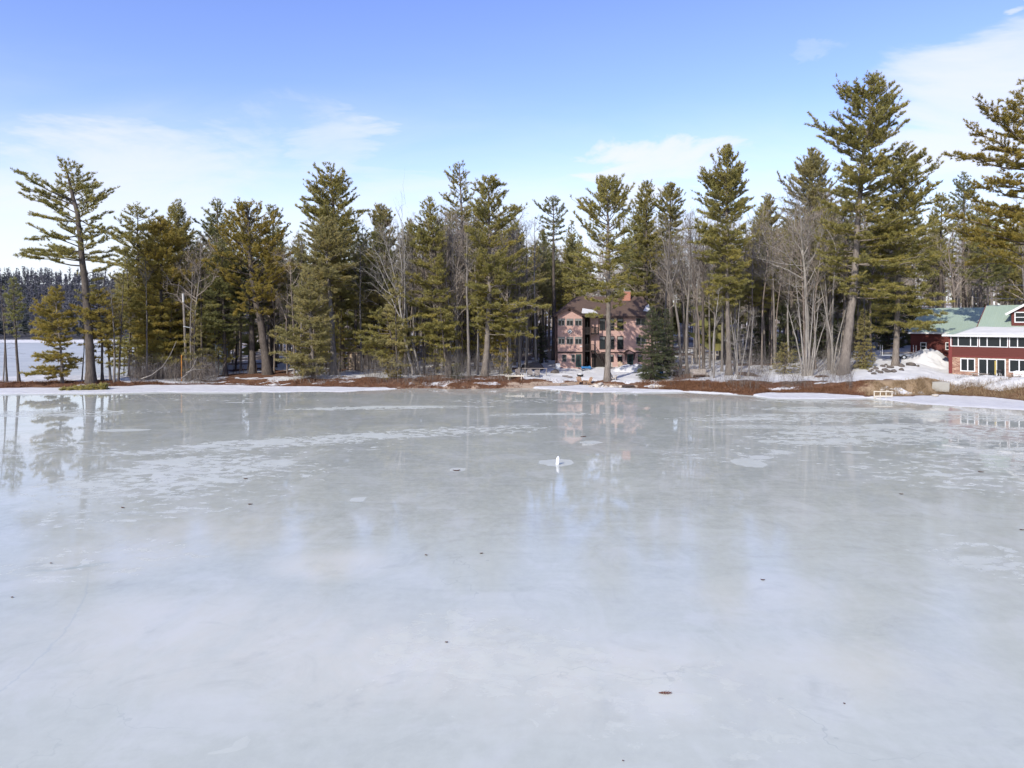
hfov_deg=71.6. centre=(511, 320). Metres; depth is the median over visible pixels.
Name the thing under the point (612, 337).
window
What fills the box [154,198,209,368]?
pine tree
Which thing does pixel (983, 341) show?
window
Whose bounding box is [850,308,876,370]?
cedar tree
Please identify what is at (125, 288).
pine tree
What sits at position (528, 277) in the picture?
pine tree
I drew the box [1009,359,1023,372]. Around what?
window
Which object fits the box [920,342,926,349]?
window
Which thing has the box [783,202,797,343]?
pine tree
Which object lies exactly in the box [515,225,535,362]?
bare tree
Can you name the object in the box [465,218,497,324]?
pine tree
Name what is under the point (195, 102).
sky
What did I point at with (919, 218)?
pine tree
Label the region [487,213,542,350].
bare tree
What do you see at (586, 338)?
door
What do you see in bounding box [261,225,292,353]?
pine tree
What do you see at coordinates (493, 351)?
young pine
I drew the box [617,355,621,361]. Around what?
window
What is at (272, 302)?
bare tree
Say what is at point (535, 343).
tree
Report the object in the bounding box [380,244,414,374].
bare tree
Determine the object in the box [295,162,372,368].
pine tree
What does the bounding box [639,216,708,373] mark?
bare tree
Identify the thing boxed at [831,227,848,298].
pine tree
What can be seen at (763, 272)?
bare tree
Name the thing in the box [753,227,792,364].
bare tree
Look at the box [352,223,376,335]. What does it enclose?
pine tree
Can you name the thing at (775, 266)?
pine tree
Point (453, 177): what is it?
pine tree
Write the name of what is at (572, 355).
window
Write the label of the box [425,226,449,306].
pine tree
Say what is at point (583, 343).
lake house
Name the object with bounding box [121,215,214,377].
pine tree
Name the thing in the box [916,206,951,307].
pine tree
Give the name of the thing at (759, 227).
pine tree
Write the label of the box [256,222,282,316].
bare tree
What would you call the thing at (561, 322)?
window
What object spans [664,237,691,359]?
bare tree
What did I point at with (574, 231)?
pine tree
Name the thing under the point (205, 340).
young pine
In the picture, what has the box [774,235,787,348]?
pine tree
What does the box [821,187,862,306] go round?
bare tree
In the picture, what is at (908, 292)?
bare tree
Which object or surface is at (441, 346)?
pine tree
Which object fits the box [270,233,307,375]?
bare tree
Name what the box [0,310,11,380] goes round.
bare tree
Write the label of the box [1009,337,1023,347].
window
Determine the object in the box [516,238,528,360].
bare tree
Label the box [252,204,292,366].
pine tree
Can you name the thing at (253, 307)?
pine tree
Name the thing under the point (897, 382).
dead brush
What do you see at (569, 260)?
pine tree
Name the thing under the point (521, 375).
bench
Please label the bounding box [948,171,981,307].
pine tree
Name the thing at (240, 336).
bare tree
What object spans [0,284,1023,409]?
ground
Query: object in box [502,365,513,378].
pine shrub
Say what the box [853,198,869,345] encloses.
pine tree
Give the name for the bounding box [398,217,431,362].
pine tree
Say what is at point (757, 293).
pine tree
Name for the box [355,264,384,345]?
pine tree
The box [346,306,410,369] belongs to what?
pine tree
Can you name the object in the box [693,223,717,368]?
bare tree
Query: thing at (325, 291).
pine tree
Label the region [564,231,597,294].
pine tree
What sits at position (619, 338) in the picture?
window
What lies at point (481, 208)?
pine tree
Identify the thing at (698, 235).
bare tree
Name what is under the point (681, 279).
bare tree
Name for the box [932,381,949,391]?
concrete block
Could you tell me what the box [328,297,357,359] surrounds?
young pine
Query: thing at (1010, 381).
snow bank
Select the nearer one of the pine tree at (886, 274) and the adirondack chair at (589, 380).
the adirondack chair at (589, 380)
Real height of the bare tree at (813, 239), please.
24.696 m
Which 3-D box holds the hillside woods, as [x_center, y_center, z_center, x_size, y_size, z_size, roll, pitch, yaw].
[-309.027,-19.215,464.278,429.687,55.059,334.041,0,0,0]
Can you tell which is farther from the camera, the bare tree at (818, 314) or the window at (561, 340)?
the bare tree at (818, 314)
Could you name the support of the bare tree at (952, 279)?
on the ground
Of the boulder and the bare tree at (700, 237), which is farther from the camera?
the bare tree at (700, 237)
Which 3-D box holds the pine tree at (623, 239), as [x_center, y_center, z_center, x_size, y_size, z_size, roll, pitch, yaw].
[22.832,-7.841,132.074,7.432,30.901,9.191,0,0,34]
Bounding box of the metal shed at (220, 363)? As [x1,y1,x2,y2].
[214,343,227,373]
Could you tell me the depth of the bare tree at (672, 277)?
137.13 m
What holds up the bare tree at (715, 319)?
on the ground
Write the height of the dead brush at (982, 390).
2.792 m
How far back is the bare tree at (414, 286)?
106.54 m
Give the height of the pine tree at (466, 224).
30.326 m
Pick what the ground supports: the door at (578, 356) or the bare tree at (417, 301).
the bare tree at (417, 301)
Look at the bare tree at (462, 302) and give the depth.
107.05 m
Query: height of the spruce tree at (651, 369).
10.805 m
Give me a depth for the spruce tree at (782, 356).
99.75 m
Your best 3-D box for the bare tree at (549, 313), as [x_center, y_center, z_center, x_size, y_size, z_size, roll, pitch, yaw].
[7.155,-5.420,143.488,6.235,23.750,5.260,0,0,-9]
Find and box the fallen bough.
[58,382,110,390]
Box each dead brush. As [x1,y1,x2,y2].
[0,376,867,395]
[658,379,771,394]
[863,377,940,395]
[915,375,1023,399]
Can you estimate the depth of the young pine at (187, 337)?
103.32 m
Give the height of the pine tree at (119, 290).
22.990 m
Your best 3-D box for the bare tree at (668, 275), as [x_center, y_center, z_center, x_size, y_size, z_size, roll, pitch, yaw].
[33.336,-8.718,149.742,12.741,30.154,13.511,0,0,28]
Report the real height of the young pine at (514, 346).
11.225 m
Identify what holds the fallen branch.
on the ground
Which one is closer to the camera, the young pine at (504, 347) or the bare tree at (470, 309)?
the young pine at (504, 347)
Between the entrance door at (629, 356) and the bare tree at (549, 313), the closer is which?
the entrance door at (629, 356)
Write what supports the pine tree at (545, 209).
on the ground
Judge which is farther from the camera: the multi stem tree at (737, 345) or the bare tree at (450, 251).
the bare tree at (450, 251)
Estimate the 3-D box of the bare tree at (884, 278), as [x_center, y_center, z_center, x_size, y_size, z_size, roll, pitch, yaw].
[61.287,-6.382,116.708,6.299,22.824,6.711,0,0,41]
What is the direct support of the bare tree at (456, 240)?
on the ground
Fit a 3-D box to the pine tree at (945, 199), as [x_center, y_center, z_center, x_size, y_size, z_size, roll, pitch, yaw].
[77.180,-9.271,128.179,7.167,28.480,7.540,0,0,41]
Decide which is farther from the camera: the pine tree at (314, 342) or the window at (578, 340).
the window at (578, 340)
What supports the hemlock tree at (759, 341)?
on the ground
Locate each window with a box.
[558,319,564,325]
[558,337,564,343]
[562,354,566,361]
[566,319,572,325]
[566,337,572,343]
[571,354,574,361]
[575,319,581,325]
[575,337,581,343]
[599,318,605,330]
[599,336,605,348]
[611,336,613,348]
[617,318,622,330]
[617,336,622,348]
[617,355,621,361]
[636,318,645,324]
[636,337,645,343]
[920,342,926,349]
[945,342,948,349]
[950,336,977,346]
[960,358,974,371]
[979,337,1007,347]
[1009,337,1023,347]
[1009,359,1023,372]
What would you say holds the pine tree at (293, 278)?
on the ground
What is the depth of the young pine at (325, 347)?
106.18 m
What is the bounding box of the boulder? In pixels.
[906,362,915,365]
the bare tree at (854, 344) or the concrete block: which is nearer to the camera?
the concrete block
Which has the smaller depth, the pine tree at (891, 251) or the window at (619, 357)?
the window at (619, 357)
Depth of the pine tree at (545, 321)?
149.26 m
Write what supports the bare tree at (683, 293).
on the ground
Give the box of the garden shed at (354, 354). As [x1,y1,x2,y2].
[346,346,370,369]
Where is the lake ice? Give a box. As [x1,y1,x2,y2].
[0,388,1023,767]
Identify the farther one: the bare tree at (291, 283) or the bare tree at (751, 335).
the bare tree at (291, 283)
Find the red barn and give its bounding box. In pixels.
[908,307,984,358]
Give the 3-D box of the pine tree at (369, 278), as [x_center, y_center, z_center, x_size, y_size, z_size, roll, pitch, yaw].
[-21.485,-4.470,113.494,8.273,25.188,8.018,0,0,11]
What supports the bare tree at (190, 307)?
on the ground
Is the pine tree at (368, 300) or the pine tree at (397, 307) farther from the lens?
the pine tree at (368, 300)
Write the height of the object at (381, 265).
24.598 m
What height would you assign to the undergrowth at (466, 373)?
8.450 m
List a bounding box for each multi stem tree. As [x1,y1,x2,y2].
[725,305,755,378]
[780,272,834,375]
[819,284,846,373]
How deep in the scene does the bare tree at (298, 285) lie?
104.77 m
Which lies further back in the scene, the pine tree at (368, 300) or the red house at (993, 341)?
the pine tree at (368, 300)
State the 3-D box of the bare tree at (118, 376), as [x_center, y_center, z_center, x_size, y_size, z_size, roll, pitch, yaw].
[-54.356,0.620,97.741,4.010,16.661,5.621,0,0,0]
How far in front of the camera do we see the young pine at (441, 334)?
118.73 m
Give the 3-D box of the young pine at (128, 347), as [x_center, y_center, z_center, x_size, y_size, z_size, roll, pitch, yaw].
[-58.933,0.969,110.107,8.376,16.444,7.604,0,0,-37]
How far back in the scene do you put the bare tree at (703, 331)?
102.80 m
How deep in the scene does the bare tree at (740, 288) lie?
116.28 m
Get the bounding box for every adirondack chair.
[576,376,583,383]
[584,377,592,384]
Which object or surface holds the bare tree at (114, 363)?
on the ground
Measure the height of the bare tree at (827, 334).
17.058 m
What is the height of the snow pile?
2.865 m
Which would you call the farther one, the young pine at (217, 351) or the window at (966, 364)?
the young pine at (217, 351)
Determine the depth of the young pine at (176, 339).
108.82 m
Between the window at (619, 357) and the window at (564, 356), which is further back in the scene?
the window at (619, 357)
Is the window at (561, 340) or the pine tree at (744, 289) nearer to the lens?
the window at (561, 340)
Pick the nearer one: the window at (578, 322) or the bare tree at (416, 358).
the bare tree at (416, 358)
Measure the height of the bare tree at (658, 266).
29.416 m
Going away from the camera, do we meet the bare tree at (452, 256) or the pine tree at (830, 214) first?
the bare tree at (452, 256)
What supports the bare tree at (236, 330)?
on the ground
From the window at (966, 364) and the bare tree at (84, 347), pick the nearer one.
the window at (966, 364)
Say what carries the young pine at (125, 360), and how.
on the ground
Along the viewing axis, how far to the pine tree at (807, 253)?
119.45 m
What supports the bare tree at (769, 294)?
on the ground
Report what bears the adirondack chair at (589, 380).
on the ground
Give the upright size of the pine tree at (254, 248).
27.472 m
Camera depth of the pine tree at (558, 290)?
144.81 m
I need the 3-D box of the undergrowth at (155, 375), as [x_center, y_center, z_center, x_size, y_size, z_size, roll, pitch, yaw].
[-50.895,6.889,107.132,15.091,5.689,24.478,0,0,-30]
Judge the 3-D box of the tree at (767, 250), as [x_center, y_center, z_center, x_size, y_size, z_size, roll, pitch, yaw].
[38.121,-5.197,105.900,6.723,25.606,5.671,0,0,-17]
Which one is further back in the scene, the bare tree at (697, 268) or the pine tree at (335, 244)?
the bare tree at (697, 268)
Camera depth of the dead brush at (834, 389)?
95.90 m
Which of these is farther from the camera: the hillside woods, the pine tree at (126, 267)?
the hillside woods
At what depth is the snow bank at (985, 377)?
85.30 m
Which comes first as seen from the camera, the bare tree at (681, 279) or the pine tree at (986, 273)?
the pine tree at (986, 273)
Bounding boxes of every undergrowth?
[118,339,861,390]
[124,354,223,383]
[954,372,1022,387]
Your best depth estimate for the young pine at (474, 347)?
110.81 m
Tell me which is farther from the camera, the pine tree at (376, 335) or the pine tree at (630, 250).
the pine tree at (630, 250)
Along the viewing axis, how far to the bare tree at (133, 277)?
113.64 m
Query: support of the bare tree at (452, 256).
on the ground
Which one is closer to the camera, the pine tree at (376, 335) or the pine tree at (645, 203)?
the pine tree at (376, 335)
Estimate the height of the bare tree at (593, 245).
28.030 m
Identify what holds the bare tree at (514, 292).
on the ground
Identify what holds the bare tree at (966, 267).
on the ground
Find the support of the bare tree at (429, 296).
on the ground
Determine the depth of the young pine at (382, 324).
113.70 m
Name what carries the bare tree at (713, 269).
on the ground
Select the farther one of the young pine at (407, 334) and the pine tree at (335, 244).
the young pine at (407, 334)
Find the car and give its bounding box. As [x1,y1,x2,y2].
[521,362,543,370]
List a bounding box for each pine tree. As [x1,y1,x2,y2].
[1,275,27,381]
[10,156,125,384]
[19,285,83,382]
[68,286,132,381]
[108,201,159,373]
[110,246,153,311]
[110,272,124,358]
[113,248,147,375]
[115,247,134,350]
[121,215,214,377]
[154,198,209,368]
[177,236,211,348]
[180,238,251,375]
[192,197,238,353]
[201,196,299,374]
[227,251,247,364]
[232,223,267,369]
[232,257,267,373]
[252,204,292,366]
[260,236,269,351]
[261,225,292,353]
[267,266,338,378]
[268,260,289,363]
[280,244,298,350]
[282,250,310,327]
[283,231,302,351]
[284,233,316,342]
[287,215,358,374]
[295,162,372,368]
[317,251,347,323]
[341,227,369,345]
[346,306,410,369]
[349,202,412,367]
[350,215,401,368]
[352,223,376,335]
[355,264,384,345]
[381,249,410,324]
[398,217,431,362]
[402,196,461,374]
[421,307,462,376]
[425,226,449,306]
[429,239,465,343]
[435,160,485,367]
[449,173,551,375]
[458,206,470,320]
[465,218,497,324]
[490,209,502,324]
[491,232,523,364]
[505,215,529,278]
[505,225,537,364]
[522,241,557,359]
[525,234,560,351]
[529,229,562,332]
[533,194,569,359]
[539,247,560,346]
[545,244,564,306]
[555,173,637,381]
[556,220,576,289]
[557,235,589,302]
[559,231,586,304]
[559,237,575,295]
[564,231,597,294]
[618,202,659,291]
[619,200,664,282]
[621,179,663,305]
[650,181,686,350]
[659,238,687,297]
[686,143,755,374]
[701,255,743,363]
[719,243,751,325]
[736,235,763,360]
[745,234,779,363]
[746,203,777,324]
[746,206,776,346]
[749,193,785,350]
[756,220,787,343]
[774,218,814,347]
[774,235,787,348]
[776,147,843,354]
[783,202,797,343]
[788,214,837,331]
[798,225,843,350]
[804,70,924,375]
[805,212,846,350]
[812,206,839,315]
[818,194,870,348]
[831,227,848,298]
[841,224,878,347]
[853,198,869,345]
[858,140,956,365]
[865,205,914,336]
[867,251,906,344]
[904,208,943,298]
[915,192,960,307]
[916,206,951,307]
[921,225,955,307]
[923,232,948,300]
[941,76,1023,267]
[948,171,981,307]
[956,201,1003,304]
[958,205,1015,304]
[961,202,997,307]
[991,219,1023,304]
[1001,222,1023,304]
[1005,226,1023,304]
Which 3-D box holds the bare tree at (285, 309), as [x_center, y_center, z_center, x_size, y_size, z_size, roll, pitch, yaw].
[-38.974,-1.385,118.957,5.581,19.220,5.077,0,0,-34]
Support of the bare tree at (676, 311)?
on the ground
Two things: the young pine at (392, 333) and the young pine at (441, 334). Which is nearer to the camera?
the young pine at (392, 333)
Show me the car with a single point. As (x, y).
(534, 365)
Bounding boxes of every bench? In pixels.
[505,374,523,379]
[691,369,707,376]
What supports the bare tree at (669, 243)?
on the ground
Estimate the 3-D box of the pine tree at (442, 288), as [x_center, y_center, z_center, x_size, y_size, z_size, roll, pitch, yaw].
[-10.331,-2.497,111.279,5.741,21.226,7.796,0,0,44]
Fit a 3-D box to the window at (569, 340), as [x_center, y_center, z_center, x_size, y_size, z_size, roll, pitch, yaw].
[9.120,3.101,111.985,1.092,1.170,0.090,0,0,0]
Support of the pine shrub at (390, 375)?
on the ground
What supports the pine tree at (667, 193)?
on the ground
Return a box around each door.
[576,354,580,366]
[585,319,588,332]
[585,337,588,349]
[585,356,588,365]
[627,354,632,364]
[978,358,1005,375]
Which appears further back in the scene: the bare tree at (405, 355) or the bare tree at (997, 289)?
the bare tree at (997, 289)
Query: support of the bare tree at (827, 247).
on the ground
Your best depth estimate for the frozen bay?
169.45 m
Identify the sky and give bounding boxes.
[0,0,1023,305]
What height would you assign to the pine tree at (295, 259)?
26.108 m
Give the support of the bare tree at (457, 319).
on the ground
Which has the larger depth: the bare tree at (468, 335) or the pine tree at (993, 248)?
the pine tree at (993, 248)
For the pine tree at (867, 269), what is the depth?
119.11 m
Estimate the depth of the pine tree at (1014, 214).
89.28 m
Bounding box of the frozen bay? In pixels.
[0,343,143,376]
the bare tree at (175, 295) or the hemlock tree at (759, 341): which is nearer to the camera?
the bare tree at (175, 295)
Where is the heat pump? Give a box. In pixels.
[555,363,559,369]
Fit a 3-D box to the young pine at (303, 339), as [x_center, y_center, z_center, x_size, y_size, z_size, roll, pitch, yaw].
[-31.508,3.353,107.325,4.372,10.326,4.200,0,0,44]
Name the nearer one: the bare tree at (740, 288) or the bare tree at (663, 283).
the bare tree at (740, 288)
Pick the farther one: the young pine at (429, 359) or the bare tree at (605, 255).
the bare tree at (605, 255)
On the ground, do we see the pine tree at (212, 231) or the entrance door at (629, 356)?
the pine tree at (212, 231)
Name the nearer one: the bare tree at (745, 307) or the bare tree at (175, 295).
the bare tree at (175, 295)
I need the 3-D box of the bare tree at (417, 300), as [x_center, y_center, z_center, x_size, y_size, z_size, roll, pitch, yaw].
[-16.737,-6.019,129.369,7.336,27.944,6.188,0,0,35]
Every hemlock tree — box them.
[532,322,548,362]
[746,306,772,361]
[766,300,801,363]
[811,304,840,359]
[872,290,908,349]
[900,288,917,345]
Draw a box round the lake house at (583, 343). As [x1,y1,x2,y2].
[551,289,692,368]
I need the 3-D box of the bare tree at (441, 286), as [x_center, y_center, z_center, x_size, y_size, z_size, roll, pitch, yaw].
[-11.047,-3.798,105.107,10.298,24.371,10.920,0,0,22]
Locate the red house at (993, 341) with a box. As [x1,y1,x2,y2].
[942,304,1023,376]
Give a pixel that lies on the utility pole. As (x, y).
(184, 330)
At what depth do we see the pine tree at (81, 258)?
96.66 m
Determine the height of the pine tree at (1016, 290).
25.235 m
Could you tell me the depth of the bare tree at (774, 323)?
105.83 m
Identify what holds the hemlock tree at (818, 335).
on the ground
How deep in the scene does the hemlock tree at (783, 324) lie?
111.64 m
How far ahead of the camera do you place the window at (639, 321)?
113.57 m
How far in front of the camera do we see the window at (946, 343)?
100.88 m
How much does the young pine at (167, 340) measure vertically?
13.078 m
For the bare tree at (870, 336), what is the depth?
103.42 m
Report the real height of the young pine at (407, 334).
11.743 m
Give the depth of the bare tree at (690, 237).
139.78 m
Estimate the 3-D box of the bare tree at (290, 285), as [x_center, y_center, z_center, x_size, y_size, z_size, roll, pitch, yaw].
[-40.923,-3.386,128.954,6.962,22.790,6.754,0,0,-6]
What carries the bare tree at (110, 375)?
on the ground
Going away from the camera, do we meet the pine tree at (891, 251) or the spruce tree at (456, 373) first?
the spruce tree at (456, 373)
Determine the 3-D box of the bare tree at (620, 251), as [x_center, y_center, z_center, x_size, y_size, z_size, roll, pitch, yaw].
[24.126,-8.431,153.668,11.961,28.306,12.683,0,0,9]
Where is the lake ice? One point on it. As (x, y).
(756, 582)
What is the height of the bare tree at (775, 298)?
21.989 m
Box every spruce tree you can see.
[448,363,463,378]
[634,306,676,380]
[656,308,680,375]
[769,341,799,373]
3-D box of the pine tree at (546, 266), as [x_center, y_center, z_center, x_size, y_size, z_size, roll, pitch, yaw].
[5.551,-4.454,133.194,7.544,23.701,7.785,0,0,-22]
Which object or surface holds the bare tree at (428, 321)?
on the ground
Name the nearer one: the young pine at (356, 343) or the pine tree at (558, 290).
the young pine at (356, 343)
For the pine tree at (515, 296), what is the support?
on the ground
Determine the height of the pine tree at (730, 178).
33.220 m
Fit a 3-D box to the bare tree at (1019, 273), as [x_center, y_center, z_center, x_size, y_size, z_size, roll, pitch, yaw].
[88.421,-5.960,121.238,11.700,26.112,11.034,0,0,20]
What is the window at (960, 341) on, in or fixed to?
in the red house at (993, 341)
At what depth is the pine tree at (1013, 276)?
124.66 m
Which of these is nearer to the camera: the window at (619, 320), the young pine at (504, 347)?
the young pine at (504, 347)
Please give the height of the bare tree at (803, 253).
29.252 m
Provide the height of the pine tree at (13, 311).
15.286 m
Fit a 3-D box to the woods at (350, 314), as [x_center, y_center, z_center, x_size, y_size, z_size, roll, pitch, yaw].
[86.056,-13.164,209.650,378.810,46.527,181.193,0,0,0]
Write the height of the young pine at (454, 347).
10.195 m
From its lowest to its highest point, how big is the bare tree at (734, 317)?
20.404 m
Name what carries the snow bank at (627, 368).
on the ground
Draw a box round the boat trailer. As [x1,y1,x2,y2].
[880,345,913,358]
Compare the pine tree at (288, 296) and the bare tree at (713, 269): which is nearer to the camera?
the bare tree at (713, 269)
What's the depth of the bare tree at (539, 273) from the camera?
136.31 m
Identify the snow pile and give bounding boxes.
[900,348,948,368]
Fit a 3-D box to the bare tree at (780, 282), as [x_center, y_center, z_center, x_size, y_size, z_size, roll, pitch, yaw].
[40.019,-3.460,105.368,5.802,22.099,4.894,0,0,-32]
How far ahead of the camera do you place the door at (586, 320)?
115.34 m
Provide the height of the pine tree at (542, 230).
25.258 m
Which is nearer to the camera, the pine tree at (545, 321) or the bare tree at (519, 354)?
the bare tree at (519, 354)
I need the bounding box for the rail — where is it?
[522,368,546,375]
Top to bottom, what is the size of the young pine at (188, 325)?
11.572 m
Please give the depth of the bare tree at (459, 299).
109.12 m
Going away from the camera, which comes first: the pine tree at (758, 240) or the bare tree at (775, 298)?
the bare tree at (775, 298)
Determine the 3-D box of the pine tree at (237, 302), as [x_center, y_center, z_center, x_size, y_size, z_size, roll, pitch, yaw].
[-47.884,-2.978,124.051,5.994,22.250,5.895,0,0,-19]
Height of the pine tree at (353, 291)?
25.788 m
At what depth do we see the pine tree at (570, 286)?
128.36 m
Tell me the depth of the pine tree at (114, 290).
158.46 m
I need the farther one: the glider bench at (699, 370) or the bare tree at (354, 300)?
the bare tree at (354, 300)
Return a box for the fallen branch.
[141,341,176,378]
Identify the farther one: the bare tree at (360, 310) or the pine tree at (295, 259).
the pine tree at (295, 259)
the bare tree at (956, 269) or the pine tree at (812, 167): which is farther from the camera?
the bare tree at (956, 269)
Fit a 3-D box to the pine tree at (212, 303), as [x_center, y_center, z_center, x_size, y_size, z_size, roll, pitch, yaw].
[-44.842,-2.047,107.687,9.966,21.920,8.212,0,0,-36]
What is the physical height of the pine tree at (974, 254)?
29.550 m
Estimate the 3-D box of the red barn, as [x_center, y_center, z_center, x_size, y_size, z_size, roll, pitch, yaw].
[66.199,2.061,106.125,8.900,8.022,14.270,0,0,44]
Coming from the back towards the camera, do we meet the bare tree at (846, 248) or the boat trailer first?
the bare tree at (846, 248)
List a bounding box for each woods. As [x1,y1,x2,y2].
[0,266,279,337]
[121,217,1023,365]
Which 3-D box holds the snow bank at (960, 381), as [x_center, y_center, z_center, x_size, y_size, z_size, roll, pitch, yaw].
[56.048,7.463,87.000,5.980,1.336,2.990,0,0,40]
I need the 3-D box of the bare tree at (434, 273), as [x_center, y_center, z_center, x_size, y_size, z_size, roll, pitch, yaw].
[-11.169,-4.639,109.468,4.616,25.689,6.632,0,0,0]
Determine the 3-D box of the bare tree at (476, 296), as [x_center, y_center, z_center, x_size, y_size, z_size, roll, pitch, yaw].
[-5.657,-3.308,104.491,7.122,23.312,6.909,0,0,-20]
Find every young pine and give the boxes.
[103,275,145,375]
[104,318,143,375]
[129,311,156,367]
[145,295,184,376]
[172,309,195,366]
[178,309,200,372]
[180,302,213,379]
[189,283,222,363]
[203,305,239,375]
[286,315,310,367]
[315,313,338,373]
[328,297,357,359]
[328,308,355,371]
[345,267,391,366]
[368,273,416,370]
[376,312,403,360]
[380,295,402,364]
[397,301,421,360]
[419,312,448,370]
[426,284,460,364]
[451,273,498,368]
[451,314,465,362]
[476,300,498,372]
[493,305,516,373]
[493,310,517,361]
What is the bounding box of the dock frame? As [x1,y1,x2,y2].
[874,391,892,398]
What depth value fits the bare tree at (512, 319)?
124.83 m
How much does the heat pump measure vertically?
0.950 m
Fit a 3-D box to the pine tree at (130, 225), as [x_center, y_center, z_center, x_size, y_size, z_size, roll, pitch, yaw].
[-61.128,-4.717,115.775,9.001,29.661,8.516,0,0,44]
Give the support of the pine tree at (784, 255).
on the ground
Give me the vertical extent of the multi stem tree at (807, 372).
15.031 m
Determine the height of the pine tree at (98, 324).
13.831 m
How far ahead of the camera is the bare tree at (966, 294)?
130.64 m
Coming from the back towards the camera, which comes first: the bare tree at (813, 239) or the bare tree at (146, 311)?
the bare tree at (813, 239)
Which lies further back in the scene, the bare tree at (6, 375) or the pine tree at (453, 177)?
the pine tree at (453, 177)
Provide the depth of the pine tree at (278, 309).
124.29 m
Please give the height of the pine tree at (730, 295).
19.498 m
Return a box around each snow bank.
[613,364,642,371]
[946,376,979,386]
[950,375,1008,385]
[985,377,1023,390]
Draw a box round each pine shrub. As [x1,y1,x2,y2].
[382,364,403,379]
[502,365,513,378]
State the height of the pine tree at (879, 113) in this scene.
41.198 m
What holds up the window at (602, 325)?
in the lake house at (583, 343)
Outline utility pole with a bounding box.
[182,293,189,379]
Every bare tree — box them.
[0,284,17,380]
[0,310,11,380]
[73,306,91,379]
[93,274,123,380]
[101,281,123,381]
[104,269,135,380]
[119,256,143,368]
[134,256,154,379]
[161,232,222,377]
[163,244,191,372]
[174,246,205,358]
[178,238,211,377]
[183,262,201,377]
[190,238,240,343]
[223,222,253,370]
[225,227,247,369]
[248,244,292,372]
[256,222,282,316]
[267,260,289,366]
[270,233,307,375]
[271,256,292,373]
[280,233,316,375]
[280,246,327,333]
[284,240,295,348]
[345,229,365,346]
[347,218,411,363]
[347,245,368,371]
[352,173,446,375]
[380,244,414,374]
[391,215,465,373]
[391,222,421,374]
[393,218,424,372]
[403,220,425,372]
[403,236,429,332]
[406,229,432,372]
[408,213,428,353]
[408,228,431,365]
[415,252,455,367]
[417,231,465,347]
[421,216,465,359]
[421,220,472,307]
[422,221,428,357]
[428,204,466,370]
[430,214,450,366]
[432,239,473,362]
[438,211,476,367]
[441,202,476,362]
[443,200,471,329]
[447,229,469,365]
[448,211,483,375]
[449,228,477,370]
[452,217,501,374]
[456,204,491,365]
[456,218,473,356]
[458,218,491,355]
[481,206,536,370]
[485,217,524,373]
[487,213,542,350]
[492,223,520,373]
[495,237,513,358]
[501,229,515,371]
[511,236,528,371]
[512,221,525,365]
[512,250,539,372]
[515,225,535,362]
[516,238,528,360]
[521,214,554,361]
[524,221,550,356]
[544,242,558,350]
[551,248,568,308]
[589,223,622,289]
[591,231,631,294]
[602,219,631,285]
[619,242,665,297]
[634,211,691,318]
[639,208,700,373]
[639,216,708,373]
[648,213,675,342]
[648,220,663,351]
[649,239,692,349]
[650,213,688,361]
[651,215,673,337]
[652,234,688,315]
[654,225,688,343]
[655,219,696,330]
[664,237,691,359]
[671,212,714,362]
[672,234,691,351]
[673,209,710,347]
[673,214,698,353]
[680,224,706,328]
[681,218,706,368]
[683,204,707,316]
[684,202,717,312]
[685,249,745,371]
[689,226,719,370]
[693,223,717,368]
[705,211,740,364]
[706,234,731,371]
[710,243,735,371]
[710,287,725,377]
[713,222,738,359]
[724,213,768,362]
[735,173,847,368]
[739,211,771,365]
[739,230,757,354]
[740,240,786,361]
[741,223,753,347]
[745,309,758,375]
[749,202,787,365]
[750,221,780,361]
[753,227,779,368]
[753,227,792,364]
[755,240,784,353]
[757,198,821,356]
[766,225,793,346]
[769,217,819,306]
[774,226,810,363]
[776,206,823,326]
[779,205,850,368]
[781,215,823,359]
[799,218,819,309]
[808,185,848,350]
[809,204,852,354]
[812,258,830,369]
[813,242,819,341]
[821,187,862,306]
[830,199,851,322]
[833,200,880,352]
[847,224,867,345]
[850,223,881,357]
[860,210,875,345]
[876,237,905,348]
[895,235,919,341]
[906,221,931,320]
[906,235,942,318]
[909,228,943,307]
[929,203,985,307]
[929,239,964,307]
[942,208,965,307]
[944,209,969,307]
[951,219,984,307]
[951,238,979,307]
[954,198,989,307]
[973,247,985,306]
[992,242,1009,304]
[993,204,1023,304]
[994,222,1023,299]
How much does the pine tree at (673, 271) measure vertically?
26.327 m
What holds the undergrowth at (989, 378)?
on the ground
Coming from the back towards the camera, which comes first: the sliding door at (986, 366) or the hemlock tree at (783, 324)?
the hemlock tree at (783, 324)
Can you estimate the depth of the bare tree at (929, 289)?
142.48 m
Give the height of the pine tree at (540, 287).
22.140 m
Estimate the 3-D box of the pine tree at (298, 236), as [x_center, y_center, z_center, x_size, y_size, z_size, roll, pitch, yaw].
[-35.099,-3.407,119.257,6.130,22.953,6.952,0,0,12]
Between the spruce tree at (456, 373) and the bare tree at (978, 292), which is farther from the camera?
the bare tree at (978, 292)
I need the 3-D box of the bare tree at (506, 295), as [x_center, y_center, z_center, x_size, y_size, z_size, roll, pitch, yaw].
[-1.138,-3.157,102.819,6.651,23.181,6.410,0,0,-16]
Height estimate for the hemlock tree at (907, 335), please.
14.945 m
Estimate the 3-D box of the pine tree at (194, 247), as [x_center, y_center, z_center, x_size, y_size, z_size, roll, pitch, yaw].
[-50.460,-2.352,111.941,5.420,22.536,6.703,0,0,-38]
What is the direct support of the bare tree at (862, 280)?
on the ground
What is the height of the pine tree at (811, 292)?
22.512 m

